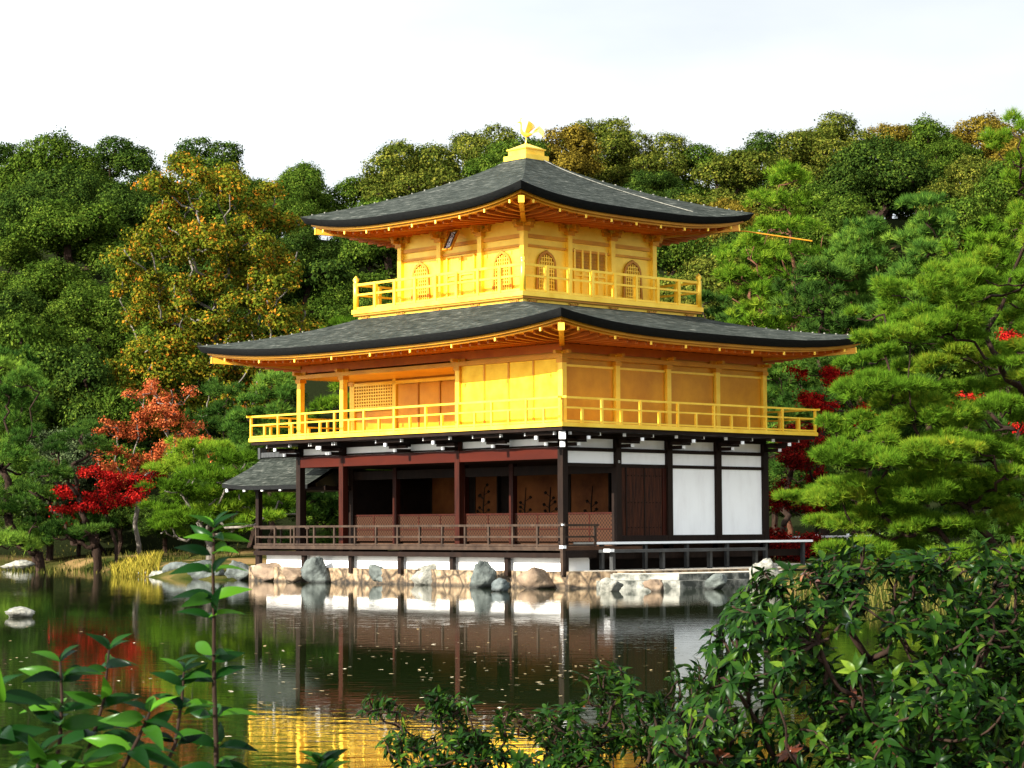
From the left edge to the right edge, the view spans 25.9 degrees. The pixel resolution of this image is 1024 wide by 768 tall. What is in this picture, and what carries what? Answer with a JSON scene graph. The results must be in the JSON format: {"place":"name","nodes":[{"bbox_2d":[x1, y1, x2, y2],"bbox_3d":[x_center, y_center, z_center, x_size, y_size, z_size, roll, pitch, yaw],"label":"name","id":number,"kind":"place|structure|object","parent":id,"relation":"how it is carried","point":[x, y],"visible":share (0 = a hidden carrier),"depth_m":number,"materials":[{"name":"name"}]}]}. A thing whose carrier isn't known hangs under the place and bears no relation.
{"place":"outdoors","nodes":[
{"label":"outdoors","id":0,"kind":"place"},
{"bbox_2d":[0,568,1021,767],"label":"water","id":1,"kind":"structure","parent":0,"point":[305,626],"depth_m":29.57,"materials":[{"name":"green liquid"}]},
{"bbox_2d":[109,550,163,576],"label":"reeds","id":2,"kind":"object","parent":1,"relation":"on","point":[143,564],"visible":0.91,"depth_m":77.10,"materials":[{"name":"yellow plant"}]},
{"bbox_2d":[469,561,496,587],"bbox_3d":[-0.780,5.262,60.429,0.748,0.969,0.556,0,-4,0],"label":"rock","id":3,"kind":"object","parent":1,"relation":"in","point":[484,574],"visible":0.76,"depth_m":60.25,"materials":[{"name":"stone"}]},
{"bbox_2d":[518,567,554,588],"bbox_3d":[0.641,5.205,59.179,1.000,0.699,0.677,2,-4,-29],"label":"rock","id":4,"kind":"object","parent":1,"relation":"in","point":[534,578],"visible":0.77,"depth_m":58.92,"materials":[{"name":"stone"}]},
{"bbox_2d":[0,218,1023,609],"bbox_3d":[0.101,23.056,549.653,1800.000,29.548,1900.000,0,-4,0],"label":"ground","id":5,"kind":"structure","parent":0,"point":[154,542],"depth_m":99.10,"materials":[{"name":"plant"}]},
{"bbox_2d":[0,670,52,747],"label":"leafy shoot","id":6,"kind":"object","parent":5,"relation":"on","point":[21,699],"visible":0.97,"depth_m":3.46,"materials":[{"name":"green plant"}]},
{"bbox_2d":[0,235,53,300],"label":"broadleaf tree","id":7,"kind":"object","parent":5,"relation":"on","point":[12,256],"visible":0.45,"depth_m":145.26,"materials":[{"name":"green plant"}]},
{"bbox_2d":[0,342,55,571],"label":"pine tree","id":8,"kind":"object","parent":5,"relation":"on","point":[15,452],"visible":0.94,"depth_m":85.70,"materials":[{"name":"green plant"}]},
{"bbox_2d":[0,286,65,383],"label":"broadleaf tree","id":9,"kind":"object","parent":5,"relation":"on","point":[13,300],"visible":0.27,"depth_m":123.31,"materials":[{"name":"green plant"}]},
{"bbox_2d":[0,309,81,517],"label":"broadleaf tree","id":10,"kind":"object","parent":5,"relation":"on","point":[38,335],"visible":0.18,"depth_m":98.83,"materials":[{"name":"green plant"}]},
{"bbox_2d":[8,734,87,767],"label":"leafy shoot","id":11,"kind":"object","parent":5,"relation":"on","point":[37,755],"visible":1,"depth_m":3.36,"materials":[{"name":"green plant"}]},
{"bbox_2d":[0,425,98,560],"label":"broadleaf tree","id":12,"kind":"object","parent":5,"relation":"on","point":[75,451],"visible":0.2,"depth_m":94.36,"materials":[{"name":"green plant"}]},
{"bbox_2d":[0,163,104,265],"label":"broadleaf tree","id":13,"kind":"object","parent":5,"relation":"on","point":[48,185],"visible":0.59,"depth_m":151.89,"materials":[{"name":"green plant"}]},
{"bbox_2d":[9,645,104,767],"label":"leafy shoot","id":14,"kind":"object","parent":5,"relation":"on","point":[43,713],"visible":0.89,"depth_m":3.57,"materials":[{"name":"green plant"}]},
{"bbox_2d":[0,125,114,207],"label":"broadleaf tree","id":15,"kind":"object","parent":5,"relation":"on","point":[60,149],"visible":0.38,"depth_m":165.71,"materials":[{"name":"green plant"}]},
{"bbox_2d":[7,418,120,571],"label":"pine tree","id":16,"kind":"object","parent":5,"relation":"on","point":[78,432],"visible":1,"depth_m":83.78,"materials":[{"name":"green plant"}]},
{"bbox_2d":[4,255,129,329],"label":"broadleaf tree","id":17,"kind":"object","parent":5,"relation":"on","point":[55,276],"visible":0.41,"depth_m":129.00,"materials":[{"name":"green plant"}]},
{"bbox_2d":[0,196,147,277],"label":"broadleaf tree","id":18,"kind":"object","parent":5,"relation":"on","point":[67,237],"visible":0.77,"depth_m":144.38,"materials":[{"name":"green plant"}]},
{"bbox_2d":[9,342,158,545],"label":"broadleaf tree","id":19,"kind":"object","parent":5,"relation":"on","point":[82,369],"visible":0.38,"depth_m":97.65,"materials":[{"name":"green plant"}]},
{"bbox_2d":[48,283,140,383],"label":"broadleaf tree","id":20,"kind":"object","parent":5,"relation":"on","point":[102,312],"visible":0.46,"depth_m":122.36,"materials":[{"name":"green plant"}]},
{"bbox_2d":[47,633,144,767],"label":"leafy shoot","id":21,"kind":"object","parent":5,"relation":"on","point":[108,698],"visible":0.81,"depth_m":3.67,"materials":[{"name":"green plant"}]},
{"bbox_2d":[41,384,170,553],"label":"broadleaf tree","id":22,"kind":"object","parent":5,"relation":"on","point":[110,399],"visible":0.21,"depth_m":96.72,"materials":[{"name":"green plant"}]},
{"bbox_2d":[46,459,168,562],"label":"maple tree","id":23,"kind":"object","parent":5,"relation":"on","point":[108,483],"visible":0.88,"depth_m":84.86,"materials":[{"name":"red plant"}]},
{"bbox_2d":[88,494,146,554],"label":"broadleaf tree","id":24,"kind":"object","parent":5,"relation":"on","point":[124,522],"visible":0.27,"depth_m":94.59,"materials":[{"name":"green plant"}]},
{"bbox_2d":[0,477,240,572],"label":"shore grass","id":25,"kind":"structure","parent":5,"relation":"on","point":[172,556],"depth_m":88.62,"materials":[{"name":"green plant"}]},
{"bbox_2d":[85,135,163,190],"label":"broadleaf tree","id":26,"kind":"object","parent":5,"relation":"on","point":[124,157],"visible":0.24,"depth_m":172.47,"materials":[{"name":"green plant"}]},
{"bbox_2d":[80,180,187,237],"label":"broadleaf tree","id":27,"kind":"object","parent":5,"relation":"on","point":[134,203],"visible":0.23,"depth_m":151.22,"materials":[{"name":"green plant"}]},
{"bbox_2d":[83,696,185,767],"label":"leafy shoot","id":28,"kind":"object","parent":5,"relation":"on","point":[141,754],"visible":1,"depth_m":3.47,"materials":[{"name":"green plant"}]},
{"bbox_2d":[89,377,212,555],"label":"maple tree","id":29,"kind":"object","parent":5,"relation":"on","point":[141,417],"visible":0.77,"depth_m":86.96,"materials":[{"name":"red plant"}]},
{"bbox_2d":[92,235,209,336],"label":"broadleaf tree","id":30,"kind":"object","parent":5,"relation":"on","point":[111,272],"visible":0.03,"depth_m":133.06,"materials":[{"name":"green plant"}]},
{"bbox_2d":[127,491,194,552],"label":"broadleaf tree","id":31,"kind":"object","parent":5,"relation":"on","point":[142,524],"visible":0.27,"depth_m":93.15,"materials":[{"name":"green plant"}]},
{"bbox_2d":[110,314,243,459],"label":"broadleaf tree","id":32,"kind":"object","parent":5,"relation":"on","point":[148,331],"visible":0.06,"depth_m":109.91,"materials":[{"name":"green plant"}]},
{"bbox_2d":[141,657,215,767],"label":"leafy shoot","id":33,"kind":"object","parent":5,"relation":"on","point":[190,735],"visible":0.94,"depth_m":3.67,"materials":[{"name":"green plant"}]},
{"bbox_2d":[125,247,234,318],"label":"broadleaf tree","id":34,"kind":"object","parent":5,"relation":"on","point":[168,268],"visible":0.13,"depth_m":124.49,"materials":[{"name":"green plant"}]},
{"bbox_2d":[69,149,328,446],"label":"autumn tree","id":35,"kind":"object","parent":5,"relation":"on","point":[174,239],"visible":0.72,"depth_m":100.43,"materials":[{"name":"yellow plant"}]},
{"bbox_2d":[163,136,256,197],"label":"broadleaf tree","id":36,"kind":"object","parent":5,"relation":"on","point":[232,154],"visible":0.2,"depth_m":173.64,"materials":[{"name":"green plant"}]},
{"bbox_2d":[169,510,258,767],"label":"leafy shoot","id":37,"kind":"object","parent":5,"relation":"on","point":[198,596],"visible":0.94,"depth_m":3.88,"materials":[{"name":"green plant"}]},
{"bbox_2d":[180,375,257,545],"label":"pine tree","id":38,"kind":"object","parent":5,"relation":"on","point":[217,419],"visible":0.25,"depth_m":94.91,"materials":[{"name":"green plant"}]},
{"bbox_2d":[132,433,312,559],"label":"pine tree","id":39,"kind":"object","parent":5,"relation":"on","point":[213,491],"visible":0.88,"depth_m":80.48,"materials":[{"name":"green plant"}]},
{"bbox_2d":[187,185,268,255],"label":"broadleaf tree","id":40,"kind":"object","parent":5,"relation":"on","point":[216,214],"visible":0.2,"depth_m":155.33,"materials":[{"name":"green plant"}]},
{"bbox_2d":[219,369,296,542],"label":"pine tree","id":41,"kind":"object","parent":5,"relation":"on","point":[285,386],"visible":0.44,"depth_m":91.76,"materials":[{"name":"green plant"}]},
{"bbox_2d":[248,198,335,261],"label":"broadleaf tree","id":42,"kind":"object","parent":5,"relation":"on","point":[294,207],"visible":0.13,"depth_m":154.87,"materials":[{"name":"green plant"}]},
{"bbox_2d":[228,239,358,411],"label":"broadleaf tree","id":43,"kind":"object","parent":5,"relation":"on","point":[315,275],"visible":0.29,"depth_m":119.18,"materials":[{"name":"green plant"}]},
{"bbox_2d":[259,164,335,219],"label":"broadleaf tree","id":44,"kind":"object","parent":5,"relation":"on","point":[303,189],"visible":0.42,"depth_m":164.31,"materials":[{"name":"green plant"}]},
{"bbox_2d":[259,225,339,297],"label":"broadleaf tree","id":45,"kind":"object","parent":5,"relation":"on","point":[313,249],"visible":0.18,"depth_m":147.62,"materials":[{"name":"green plant"}]},
{"bbox_2d":[277,492,338,549],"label":"pine tree","id":46,"kind":"object","parent":5,"relation":"on","point":[324,512],"visible":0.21,"depth_m":83.11,"materials":[{"name":"green plant"}]},
{"bbox_2d":[296,749,349,767],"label":"leafy shoot","id":47,"kind":"object","parent":5,"relation":"on","point":[327,759],"visible":1,"depth_m":3.86,"materials":[{"name":"green plant"}]},
{"bbox_2d":[305,313,367,469],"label":"pine tree","id":48,"kind":"object","parent":5,"relation":"on","point":[330,402],"visible":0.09,"depth_m":95.81,"materials":[{"name":"green plant"}]},
{"bbox_2d":[297,268,393,327],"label":"broadleaf tree","id":49,"kind":"object","parent":5,"relation":"on","point":[337,302],"visible":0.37,"depth_m":132.23,"materials":[{"name":"green plant"}]},
{"bbox_2d":[324,174,389,211],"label":"broadleaf tree","id":50,"kind":"object","parent":5,"relation":"on","point":[344,202],"visible":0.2,"depth_m":166.47,"materials":[{"name":"green plant"}]},
{"bbox_2d":[332,192,396,299],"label":"broadleaf tree","id":51,"kind":"object","parent":5,"relation":"on","point":[362,254],"visible":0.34,"depth_m":143.40,"materials":[{"name":"green plant"}]},
{"bbox_2d":[345,138,467,203],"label":"broadleaf tree","id":52,"kind":"object","parent":5,"relation":"on","point":[401,180],"visible":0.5,"depth_m":165.28,"materials":[{"name":"green plant"}]},
{"bbox_2d":[431,121,520,184],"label":"broadleaf tree","id":53,"kind":"object","parent":5,"relation":"on","point":[476,142],"visible":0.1,"depth_m":174.06,"materials":[{"name":"green plant"}]},
{"bbox_2d":[461,134,553,177],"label":"broadleaf tree","id":54,"kind":"object","parent":5,"relation":"on","point":[496,155],"visible":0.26,"depth_m":166.29,"materials":[{"name":"green plant"}]},
{"bbox_2d":[355,656,734,767],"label":"shrub","id":55,"kind":"object","parent":5,"relation":"on","point":[467,745],"visible":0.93,"depth_m":9.34,"materials":[{"name":"green plant"}]},
{"bbox_2d":[541,121,605,177],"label":"broadleaf tree","id":56,"kind":"object","parent":5,"relation":"on","point":[578,158],"visible":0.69,"depth_m":167.67,"materials":[{"name":"yellow plant"}]},
{"bbox_2d":[558,116,643,187],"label":"broadleaf tree","id":57,"kind":"object","parent":5,"relation":"on","point":[606,136],"visible":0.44,"depth_m":173.82,"materials":[{"name":"green plant"}]},
{"bbox_2d":[605,129,694,193],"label":"broadleaf tree","id":58,"kind":"object","parent":5,"relation":"on","point":[654,159],"visible":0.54,"depth_m":173.19,"materials":[{"name":"green plant"}]},
{"bbox_2d":[623,169,687,198],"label":"broadleaf tree","id":59,"kind":"object","parent":5,"relation":"on","point":[651,179],"visible":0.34,"depth_m":166.26,"materials":[{"name":"green plant"}]},
{"bbox_2d":[596,579,749,588],"bbox_3d":[6.497,5.698,61.491,9.986,0.700,3.658,2,-4,-27],"label":"ledge","id":60,"kind":"object","parent":5,"relation":"on","point":[667,584],"visible":0.1,"depth_m":58.63,"materials":[{"name":"stone"}]},
{"bbox_2d":[610,571,781,579],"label":"terrace","id":61,"kind":"structure","parent":60,"relation":"on","point":[705,576],"depth_m":58.95,"materials":[{"name":"stone"}]},
{"bbox_2d":[657,235,712,299],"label":"broadleaf tree","id":62,"kind":"object","parent":5,"relation":"on","point":[680,253],"visible":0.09,"depth_m":134.13,"materials":[{"name":"green plant"}]},
{"bbox_2d":[668,141,726,200],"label":"broadleaf tree","id":63,"kind":"object","parent":5,"relation":"on","point":[702,153],"visible":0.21,"depth_m":173.43,"materials":[{"name":"green plant"}]},
{"bbox_2d":[657,246,780,327],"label":"broadleaf tree","id":64,"kind":"object","parent":5,"relation":"on","point":[704,268],"visible":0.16,"depth_m":121.50,"materials":[{"name":"green plant"}]},
{"bbox_2d":[685,288,760,321],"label":"pine tree","id":65,"kind":"object","parent":5,"relation":"on","point":[708,297],"visible":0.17,"depth_m":90.05,"materials":[{"name":"green plant"}]},
{"bbox_2d":[671,148,814,230],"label":"broadleaf tree","id":66,"kind":"object","parent":5,"relation":"on","point":[744,173],"visible":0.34,"depth_m":162.84,"materials":[{"name":"green plant"}]},
{"bbox_2d":[710,228,793,329],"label":"pine tree","id":67,"kind":"object","parent":5,"relation":"on","point":[731,270],"visible":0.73,"depth_m":88.25,"materials":[{"name":"green plant"}]},
{"bbox_2d":[709,129,812,232],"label":"broadleaf tree","id":68,"kind":"object","parent":5,"relation":"on","point":[761,144],"visible":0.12,"depth_m":171.66,"materials":[{"name":"green plant"}]},
{"bbox_2d":[729,158,838,535],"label":"pine tree","id":69,"kind":"object","parent":5,"relation":"on","point":[791,173],"visible":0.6,"depth_m":92.35,"materials":[{"name":"green plant"}]},
{"bbox_2d":[766,327,833,531],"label":"pine tree","id":70,"kind":"object","parent":5,"relation":"on","point":[776,374],"visible":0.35,"depth_m":83.73,"materials":[{"name":"green plant"}]},
{"bbox_2d":[769,420,831,533],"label":"maple tree","id":71,"kind":"object","parent":5,"relation":"on","point":[793,458],"visible":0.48,"depth_m":75.59,"materials":[{"name":"red plant"}]},
{"bbox_2d":[767,178,842,243],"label":"broadleaf tree","id":72,"kind":"object","parent":5,"relation":"on","point":[821,192],"visible":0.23,"depth_m":151.89,"materials":[{"name":"green plant"}]},
{"bbox_2d":[766,254,865,539],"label":"pine tree","id":73,"kind":"object","parent":5,"relation":"on","point":[808,294],"visible":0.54,"depth_m":81.86,"materials":[{"name":"green plant"}]},
{"bbox_2d":[765,126,879,217],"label":"broadleaf tree","id":74,"kind":"object","parent":5,"relation":"on","point":[807,150],"visible":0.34,"depth_m":163.18,"materials":[{"name":"green plant"}]},
{"bbox_2d":[648,536,1023,767],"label":"shrub","id":75,"kind":"object","parent":5,"relation":"on","point":[871,728],"visible":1,"depth_m":7.98,"materials":[{"name":"green plant"}]},
{"bbox_2d":[790,109,883,168],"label":"broadleaf tree","id":76,"kind":"object","parent":5,"relation":"on","point":[836,122],"visible":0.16,"depth_m":171.53,"materials":[{"name":"green plant"}]},
{"bbox_2d":[775,190,899,267],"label":"broadleaf tree","id":77,"kind":"object","parent":5,"relation":"on","point":[852,207],"visible":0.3,"depth_m":145.46,"materials":[{"name":"green plant"}]},
{"bbox_2d":[782,364,896,538],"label":"maple tree","id":78,"kind":"object","parent":5,"relation":"on","point":[829,375],"visible":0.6,"depth_m":67.74,"materials":[{"name":"red plant"}]},
{"bbox_2d":[802,213,906,534],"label":"pine tree","id":79,"kind":"object","parent":5,"relation":"on","point":[864,237],"visible":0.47,"depth_m":84.03,"materials":[{"name":"green plant"}]},
{"bbox_2d":[813,128,953,222],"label":"broadleaf tree","id":80,"kind":"object","parent":5,"relation":"on","point":[859,168],"visible":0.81,"depth_m":158.30,"materials":[{"name":"green plant"}]},
{"bbox_2d":[769,107,1023,576],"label":"pine tree","id":81,"kind":"object","parent":5,"relation":"on","point":[952,331],"visible":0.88,"depth_m":48.69,"materials":[{"name":"green plant"}]},
{"bbox_2d":[783,557,1023,614],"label":"bank grass","id":82,"kind":"structure","parent":5,"relation":"on","point":[881,598],"depth_m":45.89,"materials":[{"name":"green plant"}]},
{"bbox_2d":[858,190,961,540],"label":"pine tree","id":83,"kind":"object","parent":5,"relation":"on","point":[924,223],"visible":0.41,"depth_m":80.31,"materials":[{"name":"green plant"}]},
{"bbox_2d":[853,307,971,514],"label":"pine tree","id":84,"kind":"object","parent":5,"relation":"on","point":[907,431],"visible":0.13,"depth_m":71.73,"materials":[{"name":"green plant"}]},
{"bbox_2d":[890,112,986,163],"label":"broadleaf tree","id":85,"kind":"object","parent":5,"relation":"on","point":[924,132],"visible":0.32,"depth_m":172.09,"materials":[{"name":"green plant"}]},
{"bbox_2d":[917,140,966,178],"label":"broadleaf tree","id":86,"kind":"object","parent":5,"relation":"on","point":[944,153],"visible":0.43,"depth_m":168.43,"materials":[{"name":"green plant"}]},
{"bbox_2d":[903,194,1010,305],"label":"broadleaf tree","id":87,"kind":"object","parent":5,"relation":"on","point":[967,211],"visible":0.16,"depth_m":132.07,"materials":[{"name":"green plant"}]},
{"bbox_2d":[911,150,1017,214],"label":"broadleaf tree","id":88,"kind":"object","parent":5,"relation":"on","point":[966,174],"visible":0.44,"depth_m":155.52,"materials":[{"name":"green plant"}]},
{"bbox_2d":[932,212,1023,544],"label":"pine tree","id":89,"kind":"object","parent":5,"relation":"on","point":[1007,249],"visible":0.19,"depth_m":76.28,"materials":[{"name":"green plant"}]},
{"bbox_2d":[936,296,1023,547],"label":"pine tree","id":90,"kind":"object","parent":5,"relation":"on","point":[994,531],"visible":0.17,"depth_m":65.69,"materials":[{"name":"green plant"}]},
{"bbox_2d":[944,109,1023,162],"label":"broadleaf tree","id":91,"kind":"object","parent":5,"relation":"on","point":[975,126],"visible":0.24,"depth_m":174.28,"materials":[{"name":"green plant"}]},
{"bbox_2d":[950,327,1023,544],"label":"maple tree","id":92,"kind":"object","parent":5,"relation":"on","point":[1003,336],"visible":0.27,"depth_m":58.23,"materials":[{"name":"red plant"}]},
{"bbox_2d":[970,158,1023,257],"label":"broadleaf tree","id":93,"kind":"object","parent":5,"relation":"on","point":[992,184],"visible":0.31,"depth_m":144.52,"materials":[{"name":"green plant"}]},
{"bbox_2d":[0,0,1023,239],"label":"sky","id":94,"kind":"structure","parent":0,"point":[327,83],"materials":[{"name":"white"}]},
{"bbox_2d":[249,566,784,588],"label":"island","id":95,"kind":"structure","parent":0,"point":[579,579],"depth_m":62.18,"materials":[{"name":"stone"}]},
{"bbox_2d":[300,556,330,582],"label":"rock","id":96,"kind":"object","parent":95,"relation":"on","point":[313,569],"visible":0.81,"depth_m":66.15,"materials":[{"name":"stone"}]},
{"bbox_2d":[197,118,862,576],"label":"pavilion","id":97,"kind":"structure","parent":95,"relation":"on","point":[531,368],"depth_m":64.82,"materials":[{"name":"gold metal"}]},
{"bbox_2d":[354,384,391,411],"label":"lattice window","id":98,"kind":"structure","parent":97,"relation":"in","point":[378,396],"depth_m":69.71,"materials":[{"name":"gold metal"}]},
{"bbox_2d":[398,383,419,430],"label":"door","id":99,"kind":"structure","parent":97,"relation":"in","point":[408,395],"depth_m":68.51,"materials":[{"name":"gold metal"}]},
{"bbox_2d":[419,381,441,428],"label":"door","id":100,"kind":"structure","parent":97,"relation":"in","point":[429,393],"depth_m":67.75,"materials":[{"name":"gold metal"}]},
{"bbox_2d":[441,381,454,427],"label":"door","id":101,"kind":"structure","parent":97,"relation":"in","point":[448,387],"depth_m":67.17,"materials":[{"name":"gold metal"}]},
{"bbox_2d":[573,248,606,295],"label":"door","id":102,"kind":"structure","parent":97,"relation":"in","point":[582,256],"depth_m":66.08,"materials":[{"name":"gold metal"}]},
{"bbox_2d":[625,468,643,534],"bbox_3d":[3.421,3.291,62.411,0.740,1.890,0.090,3,-5,-43],"label":"door","id":103,"kind":"structure","parent":97,"relation":"in","point":[634,477],"depth_m":62.40,"materials":[{"name":"brown wood"}]},
{"bbox_2d":[643,468,661,534],"bbox_3d":[3.967,3.321,62.924,0.740,1.890,0.090,3,-5,-43],"label":"door","id":104,"kind":"structure","parent":97,"relation":"in","point":[652,476],"depth_m":62.92,"materials":[{"name":"brown wood"}]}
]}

